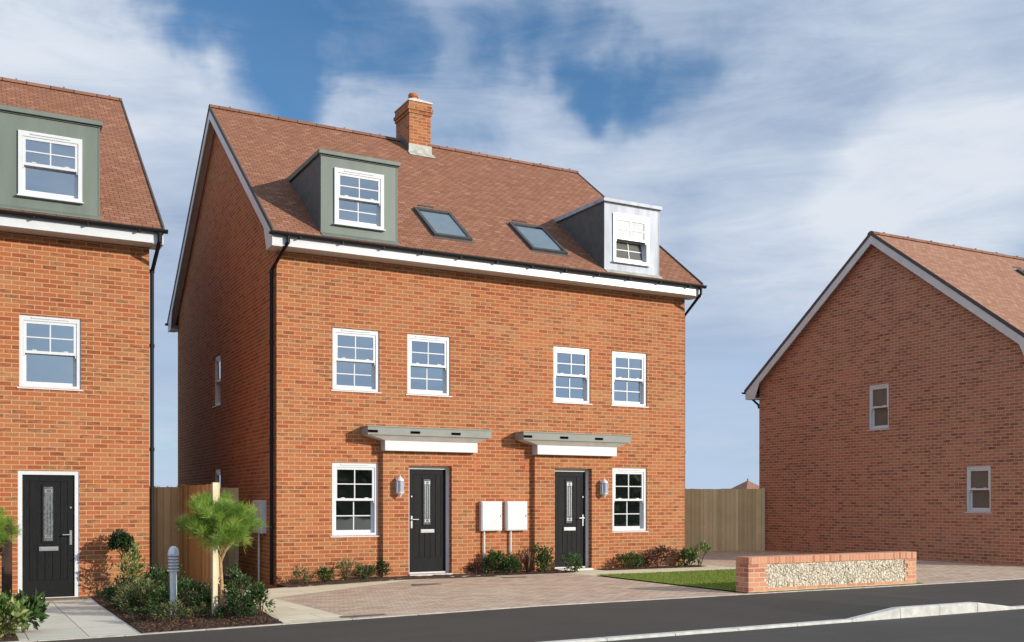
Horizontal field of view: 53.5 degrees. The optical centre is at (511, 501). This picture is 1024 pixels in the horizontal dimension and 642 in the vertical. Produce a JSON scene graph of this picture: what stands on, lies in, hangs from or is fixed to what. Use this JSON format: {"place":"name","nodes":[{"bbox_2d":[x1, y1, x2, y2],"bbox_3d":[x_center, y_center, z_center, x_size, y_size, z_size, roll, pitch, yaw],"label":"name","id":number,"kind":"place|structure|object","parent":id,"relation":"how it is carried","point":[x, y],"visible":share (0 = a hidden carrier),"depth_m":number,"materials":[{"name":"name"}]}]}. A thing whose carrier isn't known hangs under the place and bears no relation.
{"place":"outdoors","nodes":[
{"label":"outdoors","id":0,"kind":"place"},
{"bbox_2d":[0,618,18,641],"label":"mulch bed","id":1,"kind":"object","parent":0,"point":[9,639],"visible":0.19,"depth_m":11.19,"materials":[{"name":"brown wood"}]},
{"bbox_2d":[2,524,11,594],"bbox_3d":[-7.528,0.983,15.141,0.140,1.350,0.076,0,0,-28],"label":"timber stake","id":2,"kind":"object","parent":1,"relation":"on","point":[7,569],"visible":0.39,"depth_m":15.11,"materials":[{"name":"brown wood"}]},
{"bbox_2d":[0,613,20,637],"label":"olive shrub","id":3,"kind":"object","parent":1,"relation":"on","point":[6,626],"visible":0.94,"depth_m":11.33,"materials":[{"name":"green plant"}]},
{"bbox_2d":[0,506,23,555],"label":"pine tree","id":4,"kind":"object","parent":1,"relation":"on","point":[5,521],"visible":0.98,"depth_m":15.01,"materials":[{"name":"green plant"}]},
{"bbox_2d":[0,592,32,636],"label":"variegated shrub","id":5,"kind":"object","parent":1,"relation":"on","point":[7,605],"visible":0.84,"depth_m":11.38,"materials":[{"name":"green plant"}]},
{"bbox_2d":[2,588,49,632],"bbox_3d":[-5.766,1.290,11.980,0.606,0.574,0.579,0,0,1],"label":"variegated shrub","id":6,"kind":"object","parent":1,"relation":"on","point":[36,606],"visible":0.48,"depth_m":11.97,"materials":[{"name":"green plant"}]},
{"bbox_2d":[16,598,139,640],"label":"front path","id":7,"kind":"structure","parent":0,"point":[87,617],"depth_m":13.01,"materials":[{"name":"grey concrete"}]},
{"bbox_2d":[41,597,86,600],"bbox_3d":[-7.513,1.598,16.674,0.980,0.016,0.285,0,0,-28],"label":"doorstep","id":8,"kind":"object","parent":7,"relation":"on","point":[64,598],"visible":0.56,"depth_m":16.70,"materials":[{"name":"beige stone"}]},
{"bbox_2d":[0,585,282,639],"bbox_3d":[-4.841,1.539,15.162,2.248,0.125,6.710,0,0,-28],"label":"mulch bed","id":9,"kind":"object","parent":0,"point":[100,600],"visible":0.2,"depth_m":12.80,"materials":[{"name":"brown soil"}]},
{"bbox_2d":[95,581,139,606],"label":"dark shrub","id":10,"kind":"object","parent":9,"relation":"on","point":[109,591],"visible":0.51,"depth_m":14.98,"materials":[{"name":"green plant"}]},
{"bbox_2d":[107,528,133,581],"bbox_3d":[-6.492,1.029,16.876,0.443,1.177,0.565,0,0,-28],"label":"topiary tree","id":11,"kind":"object","parent":9,"relation":"on","point":[121,540],"visible":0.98,"depth_m":16.79,"materials":[{"name":"green plant"}]},
{"bbox_2d":[111,575,136,595],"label":"dark shrub","id":12,"kind":"object","parent":9,"relation":"on","point":[121,579],"visible":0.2,"depth_m":15.69,"materials":[{"name":"green plant"}]},
{"bbox_2d":[114,540,145,586],"bbox_3d":[-6.316,1.112,16.830,0.526,1.006,0.440,0,0,-41],"label":"variegated shrub","id":13,"kind":"object","parent":9,"relation":"on","point":[133,569],"visible":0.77,"depth_m":16.81,"materials":[{"name":"green plant"}]},
{"bbox_2d":[110,582,158,612],"bbox_3d":[-5.128,1.346,14.046,0.678,0.486,0.623,0,0,14],"label":"olive shrub","id":14,"kind":"object","parent":9,"relation":"on","point":[143,589],"visible":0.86,"depth_m":13.91,"materials":[{"name":"green plant"}]},
{"bbox_2d":[114,573,160,607],"bbox_3d":[-5.463,1.316,14.813,0.662,0.572,0.683,0,0,-24],"label":"olive shrub","id":15,"kind":"object","parent":9,"relation":"on","point":[120,590],"visible":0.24,"depth_m":14.73,"materials":[{"name":"green plant"}]},
{"bbox_2d":[121,581,160,612],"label":"dark shrub","id":16,"kind":"object","parent":9,"relation":"on","point":[131,603],"visible":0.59,"depth_m":14.03,"materials":[{"name":"green plant"}]},
{"bbox_2d":[127,604,175,620],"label":"dark shrub","id":17,"kind":"object","parent":9,"relation":"on","point":[134,609],"visible":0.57,"depth_m":13.04,"materials":[{"name":"green plant"}]},
{"bbox_2d":[143,586,169,612],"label":"green shrub","id":18,"kind":"object","parent":9,"relation":"on","point":[161,594],"visible":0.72,"depth_m":13.84,"materials":[{"name":"green plant"}]},
{"bbox_2d":[144,562,169,589],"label":"flowering shrub","id":19,"kind":"object","parent":9,"relation":"on","point":[155,569],"visible":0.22,"depth_m":17.25,"materials":[{"name":"green plant"}]},
{"bbox_2d":[141,563,191,599],"bbox_3d":[-5.524,1.286,16.265,0.983,0.634,0.857,0,0,-35],"label":"dark shrub","id":20,"kind":"object","parent":9,"relation":"on","point":[162,578],"visible":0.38,"depth_m":16.14,"materials":[{"name":"green plant"}]},
{"bbox_2d":[150,598,188,622],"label":"olive shrub","id":21,"kind":"object","parent":9,"relation":"on","point":[166,607],"visible":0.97,"depth_m":12.70,"materials":[{"name":"green plant"}]},
{"bbox_2d":[168,546,178,613],"bbox_3d":[-4.612,1.082,13.838,0.150,0.962,0.150,0,0,-28],"label":"bollard light","id":22,"kind":"object","parent":9,"relation":"on","point":[173,552],"visible":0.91,"depth_m":13.79,"materials":[{"name":"metal"}]},
{"bbox_2d":[155,577,211,607],"bbox_3d":[-4.742,1.330,14.737,0.666,0.506,0.667,0,0,10],"label":"green shrub","id":23,"kind":"object","parent":9,"relation":"on","point":[183,584],"visible":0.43,"depth_m":14.65,"materials":[{"name":"green plant"}]},
{"bbox_2d":[168,587,202,607],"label":"lime shrub","id":24,"kind":"object","parent":9,"relation":"on","point":[183,593],"visible":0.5,"depth_m":13.94,"materials":[{"name":"green plant"}]},
{"bbox_2d":[181,602,212,619],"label":"olive shrub","id":25,"kind":"object","parent":9,"relation":"on","point":[199,610],"visible":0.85,"depth_m":13.19,"materials":[{"name":"green plant"}]},
{"bbox_2d":[188,583,219,613],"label":"green shrub","id":26,"kind":"object","parent":9,"relation":"on","point":[206,598],"visible":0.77,"depth_m":13.65,"materials":[{"name":"green plant"}]},
{"bbox_2d":[190,576,226,604],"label":"bronze shrub","id":27,"kind":"object","parent":9,"relation":"on","point":[210,588],"visible":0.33,"depth_m":14.70,"materials":[{"name":"green plant"}]},
{"bbox_2d":[212,483,217,613],"bbox_3d":[-3.953,0.660,13.511,0.068,1.830,0.076,0,0,-28],"label":"timber stake","id":28,"kind":"object","parent":9,"relation":"on","point":[214,564],"visible":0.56,"depth_m":13.47,"materials":[{"name":"beige wood"}]},
{"bbox_2d":[174,489,267,607],"bbox_3d":[-3.884,0.678,13.537,1.337,1.796,1.178,0,0,-28],"label":"pine tree","id":29,"kind":"object","parent":9,"relation":"on","point":[232,526],"visible":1,"depth_m":13.38,"materials":[{"name":"green plant"}]},
{"bbox_2d":[208,604,239,619],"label":"dark shrub","id":30,"kind":"object","parent":9,"relation":"on","point":[222,611],"visible":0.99,"depth_m":13.04,"materials":[{"name":"green plant"}]},
{"bbox_2d":[219,570,256,605],"bbox_3d":[-3.874,1.231,14.355,0.557,0.654,0.549,0,0,23],"label":"bronze shrub","id":31,"kind":"object","parent":9,"relation":"on","point":[254,581],"visible":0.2,"depth_m":14.33,"materials":[{"name":"green plant"}]},
{"bbox_2d":[224,562,254,613],"bbox_3d":[-3.652,1.178,13.639,0.456,0.747,0.444,0,0,-24],"label":"glossy shrub","id":32,"kind":"object","parent":9,"relation":"on","point":[234,576],"visible":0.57,"depth_m":13.65,"materials":[{"name":"green plant"}]},
{"bbox_2d":[226,589,252,618],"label":"glossy shrub","id":33,"kind":"object","parent":9,"relation":"on","point":[237,601],"visible":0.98,"depth_m":13.07,"materials":[{"name":"green plant"}]},
{"bbox_2d":[243,581,274,615],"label":"glossy shrub","id":34,"kind":"object","parent":9,"relation":"on","point":[257,592],"visible":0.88,"depth_m":13.30,"materials":[{"name":"green plant"}]},
{"bbox_2d":[223,584,348,622],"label":"side path","id":35,"kind":"structure","parent":0,"point":[286,612],"depth_m":13.69,"materials":[{"name":"beige concrete"}]},
{"bbox_2d":[246,575,479,598],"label":"house path","id":36,"kind":"structure","parent":0,"point":[284,592],"depth_m":17.55,"materials":[{"name":"beige concrete"}]},
{"bbox_2d":[279,573,493,586],"bbox_3d":[-2.300,1.465,19.142,4.100,0.080,0.890,0,0,-28],"label":"wall bed","id":37,"kind":"object","parent":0,"point":[316,583],"visible":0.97,"depth_m":18.93,"materials":[{"name":"brown soil"}]},
{"bbox_2d":[291,566,310,584],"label":"shrub","id":38,"kind":"object","parent":37,"relation":"on","point":[299,572],"visible":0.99,"depth_m":18.31,"materials":[{"name":"green plant"}]},
{"bbox_2d":[317,566,336,582],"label":"shrub","id":39,"kind":"object","parent":37,"relation":"on","point":[322,571],"visible":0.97,"depth_m":18.45,"materials":[{"name":"green plant"}]},
{"bbox_2d":[335,557,359,580],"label":"shrub","id":40,"kind":"object","parent":37,"relation":"on","point":[344,567],"visible":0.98,"depth_m":18.76,"materials":[{"name":"green plant"}]},
{"bbox_2d":[354,562,376,578],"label":"shrub","id":41,"kind":"object","parent":37,"relation":"on","point":[361,569],"visible":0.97,"depth_m":19.06,"materials":[{"name":"green plant"}]},
{"bbox_2d":[370,559,390,577],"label":"shrub","id":42,"kind":"object","parent":37,"relation":"on","point":[379,566],"visible":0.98,"depth_m":19.21,"materials":[{"name":"green plant"}]},
{"bbox_2d":[466,562,483,574],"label":"bronze shrub","id":43,"kind":"object","parent":37,"relation":"on","point":[473,567],"visible":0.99,"depth_m":20.25,"materials":[{"name":"brown plant"}]},
{"bbox_2d":[97,562,921,632],"bbox_3d":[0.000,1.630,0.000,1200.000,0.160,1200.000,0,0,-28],"label":"ground","id":44,"kind":"structure","parent":0,"point":[224,580],"depth_m":19.07,"materials":[{"name":"brown soil"}]},
{"bbox_2d":[0,77,167,601],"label":"brick house","id":45,"kind":"structure","parent":44,"relation":"on","point":[83,230],"depth_m":17.01,"materials":[{"name":"brick"}]},
{"bbox_2d":[18,470,78,597],"bbox_3d":[-7.667,0.550,16.813,0.920,2.120,0.127,0,0,-28],"label":"door","id":46,"kind":"structure","parent":45,"relation":"in","point":[48,501],"depth_m":16.82,"materials":[{"name":"black plastic"}]},
{"bbox_2d":[17,314,82,390],"bbox_3d":[-7.660,-2.455,16.852,1.000,1.210,0.185,0,0,-28],"label":"window","id":47,"kind":"structure","parent":45,"relation":"in","point":[24,320],"depth_m":16.83,"materials":[{"name":"white plastic"}]},
{"bbox_2d":[149,487,179,577],"bbox_3d":[-7.456,0.675,20.987,1.130,2.010,0.097,0,0,-28],"label":"board fence","id":48,"kind":"object","parent":44,"relation":"on","point":[166,512],"visible":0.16,"depth_m":21.10,"materials":[{"name":"brown wood"}]},
{"bbox_2d":[180,482,219,585],"bbox_3d":[-6.201,0.670,20.087,0.097,2.060,2.754,0,0,-31],"label":"board fence","id":49,"kind":"object","parent":44,"relation":"on","point":[195,561],"visible":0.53,"depth_m":20.35,"materials":[{"name":"brown wood"}]},
{"bbox_2d":[165,93,706,587],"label":"brick house","id":50,"kind":"structure","parent":44,"relation":"on","point":[411,351],"depth_m":20.96,"materials":[{"name":"brick"}]},
{"bbox_2d":[212,354,220,407],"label":"window","id":51,"kind":"structure","parent":50,"relation":"in","point":[217,359],"depth_m":23.25,"materials":[{"name":"white plastic"}]},
{"bbox_2d":[215,469,220,487],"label":"window","id":52,"kind":"structure","parent":50,"relation":"in","point":[217,472],"depth_m":23.07,"materials":[{"name":"white plastic"}]},
{"bbox_2d":[220,487,238,575],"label":"side gate","id":53,"kind":"structure","parent":50,"relation":"attached to","point":[231,557],"depth_m":21.01,"materials":[{"name":"brown wood"}]},
{"bbox_2d":[330,462,379,536],"bbox_3d":[-3.007,-0.035,19.358,0.990,1.410,0.185,0,0,-28],"label":"window","id":54,"kind":"structure","parent":50,"relation":"in","point":[336,466],"depth_m":19.36,"materials":[{"name":"white plastic"}]},
{"bbox_2d":[331,327,380,393],"bbox_3d":[-2.993,-2.680,19.365,1.000,1.200,0.185,0,0,-28],"label":"window","id":55,"kind":"structure","parent":50,"relation":"in","point":[374,388],"depth_m":19.37,"materials":[{"name":"white plastic"}]},
{"bbox_2d":[406,334,451,396],"bbox_3d":[-1.668,-2.680,20.078,0.990,1.200,0.185,0,0,-28],"label":"window","id":56,"kind":"structure","parent":50,"relation":"in","point":[445,368],"depth_m":20.08,"materials":[{"name":"white plastic"}]},
{"bbox_2d":[409,466,448,573],"bbox_3d":[-1.671,0.352,20.062,0.920,2.115,0.127,0,0,-28],"label":"door","id":57,"kind":"structure","parent":50,"relation":"in","point":[428,489],"depth_m":20.08,"materials":[{"name":"black plastic"}]},
{"bbox_2d":[552,346,591,404],"bbox_3d":[1.246,-2.680,21.648,0.990,1.200,0.185,0,0,-28],"label":"window","id":58,"kind":"structure","parent":50,"relation":"in","point":[557,349],"depth_m":21.67,"materials":[{"name":"white plastic"}]},
{"bbox_2d":[555,468,588,568],"bbox_3d":[1.226,0.352,21.622,0.920,2.115,0.127,0,0,-28],"label":"door","id":59,"kind":"structure","parent":50,"relation":"in","point":[571,485],"depth_m":21.66,"materials":[{"name":"black plastic"}]},
{"bbox_2d":[611,351,648,407],"bbox_3d":[2.549,-2.680,22.349,0.990,1.200,0.185,0,0,-28],"label":"window","id":60,"kind":"structure","parent":50,"relation":"in","point":[615,354],"depth_m":22.38,"materials":[{"name":"white plastic"}]},
{"bbox_2d":[613,468,648,532],"bbox_3d":[2.549,-0.035,22.349,0.990,1.410,0.185,0,0,-28],"label":"window","id":61,"kind":"structure","parent":50,"relation":"in","point":[642,471],"depth_m":22.40,"materials":[{"name":"white plastic"}]},
{"bbox_2d":[8,578,1023,641],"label":"edging kerb","id":62,"kind":"structure","parent":44,"relation":"on","point":[477,610],"depth_m":13.51,"materials":[{"name":"concrete"}]},
{"bbox_2d":[685,488,764,550],"bbox_3d":[4.563,0.595,29.587,5.974,2.010,0.097,0,0,-10],"label":"board fence","id":63,"kind":"object","parent":44,"relation":"on","point":[725,519],"visible":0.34,"depth_m":29.88,"materials":[{"name":"brown wood"}]},
{"bbox_2d":[731,478,758,488],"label":"distant house","id":64,"kind":"structure","parent":44,"relation":"on","point":[747,484],"depth_m":149.09,"materials":[{"name":"orange tile"}]},
{"bbox_2d":[544,602,1023,641],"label":"kerb","id":65,"kind":"structure","parent":44,"relation":"on","point":[927,610],"depth_m":12.92,"materials":[{"name":"concrete"}]},
{"bbox_2d":[741,231,1023,565],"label":"brick house","id":66,"kind":"structure","parent":44,"relation":"on","point":[885,387],"depth_m":25.97,"materials":[{"name":"brick"}]},
{"bbox_2d":[867,383,888,430],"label":"window","id":67,"kind":"structure","parent":66,"relation":"in","point":[878,393],"depth_m":26.48,"materials":[{"name":"white plastic"}]},
{"bbox_2d":[964,465,990,512],"bbox_3d":[10.989,-0.290,23.839,0.185,1.120,0.730,0,0,-28],"label":"window","id":68,"kind":"structure","parent":66,"relation":"in","point":[978,477],"depth_m":23.87,"materials":[{"name":"white plastic"}]},
{"bbox_2d":[275,573,744,617],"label":"driveway","id":69,"kind":"structure","parent":0,"point":[443,595],"depth_m":16.06,"materials":[{"name":"brown brick"}]},
{"bbox_2d":[339,614,385,617],"bbox_3d":[-1.929,1.479,13.180,0.600,0.006,0.138,0,0,-28],"label":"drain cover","id":70,"kind":"object","parent":69,"relation":"on","point":[363,615],"visible":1,"depth_m":13.18,"materials":[{"name":"metal"}]},
{"bbox_2d":[411,583,438,584],"bbox_3d":[-1.497,1.443,17.756,0.500,0.006,0.188,0,0,-28],"label":"drain cover","id":71,"kind":"object","parent":69,"relation":"on","point":[426,584],"visible":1,"depth_m":17.69,"materials":[{"name":"metal"}]},
{"bbox_2d":[0,0,1023,488],"label":"sky","id":72,"kind":"structure","parent":0,"point":[770,138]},
{"bbox_2d":[477,570,577,574],"bbox_3d":[0.289,1.434,20.662,2.100,0.029,0.670,0,0,-28],"label":"wall bed","id":73,"kind":"object","parent":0,"point":[513,572],"visible":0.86,"depth_m":20.59,"materials":[{"name":"brown soil"}]},
{"bbox_2d":[478,549,507,573],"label":"leafy shrub","id":74,"kind":"object","parent":73,"relation":"on","point":[492,556],"visible":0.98,"depth_m":20.31,"materials":[{"name":"green plant"}]},
{"bbox_2d":[498,553,523,574],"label":"leafy shrub","id":75,"kind":"object","parent":73,"relation":"on","point":[512,562],"visible":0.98,"depth_m":20.32,"materials":[{"name":"green plant"}]},
{"bbox_2d":[517,548,540,572],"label":"spiky plant","id":76,"kind":"object","parent":73,"relation":"on","point":[527,555],"visible":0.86,"depth_m":20.56,"materials":[{"name":"brown plant"}]},
{"bbox_2d":[530,543,553,573],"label":"leafy shrub","id":77,"kind":"object","parent":73,"relation":"on","point":[541,559],"visible":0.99,"depth_m":20.67,"materials":[{"name":"green plant"}]},
{"bbox_2d":[560,551,582,571],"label":"leafy shrub","id":78,"kind":"object","parent":73,"relation":"on","point":[573,559],"visible":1,"depth_m":20.93,"materials":[{"name":"green plant"}]},
{"bbox_2d":[37,579,1023,641],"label":"pavement","id":79,"kind":"structure","parent":0,"point":[556,622],"depth_m":12.78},
{"bbox_2d":[597,565,701,569],"bbox_3d":[3.064,1.434,22.258,2.700,0.029,0.490,0,0,-28],"label":"wall bed","id":80,"kind":"object","parent":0,"point":[648,567],"visible":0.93,"depth_m":22.14,"materials":[{"name":"brown soil"}]},
{"bbox_2d":[616,551,645,568],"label":"leafy shrub","id":81,"kind":"object","parent":80,"relation":"on","point":[633,557],"visible":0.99,"depth_m":21.84,"materials":[{"name":"green plant"}]},
{"bbox_2d":[632,556,650,567],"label":"bronze shrub","id":82,"kind":"object","parent":80,"relation":"on","point":[646,563],"visible":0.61,"depth_m":22.15,"materials":[{"name":"brown plant"}]},
{"bbox_2d":[643,545,679,566],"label":"bronze shrub","id":83,"kind":"object","parent":80,"relation":"on","point":[660,550],"visible":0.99,"depth_m":22.20,"materials":[{"name":"brown plant"}]},
{"bbox_2d":[677,548,696,565],"bbox_3d":[3.912,1.250,22.651,0.476,0.465,0.508,0,0,9],"label":"laurel","id":84,"kind":"object","parent":80,"relation":"on","point":[683,552],"visible":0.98,"depth_m":22.62,"materials":[{"name":"green plant"}]},
{"bbox_2d":[681,541,710,566],"bbox_3d":[4.160,1.173,22.704,0.757,0.619,0.577,0,0,-20],"label":"laurel","id":85,"kind":"object","parent":80,"relation":"on","point":[704,545],"visible":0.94,"depth_m":22.62,"materials":[{"name":"green plant"}]},
{"bbox_2d":[566,565,735,575],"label":"lawn path","id":86,"kind":"structure","parent":0,"point":[596,572],"depth_m":21.43,"materials":[{"name":"beige concrete"}]},
{"bbox_2d":[599,569,921,592],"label":"turf","id":87,"kind":"structure","parent":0,"point":[695,577],"depth_m":18.49,"materials":[{"name":"green plant"}]},
{"bbox_2d":[736,551,915,593],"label":"garden wall","id":88,"kind":"structure","parent":87,"relation":"on","point":[773,573],"depth_m":16.83,"materials":[{"name":"stone"}]},
{"bbox_2d":[602,609,1023,641],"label":"road","id":89,"kind":"structure","parent":0,"point":[1000,626],"depth_m":11.66,"materials":[{"name":"grey asphalt"}]},
{"bbox_2d":[685,551,1023,583],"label":"driveway","id":90,"kind":"structure","parent":0,"point":[934,571],"depth_m":22.07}
]}

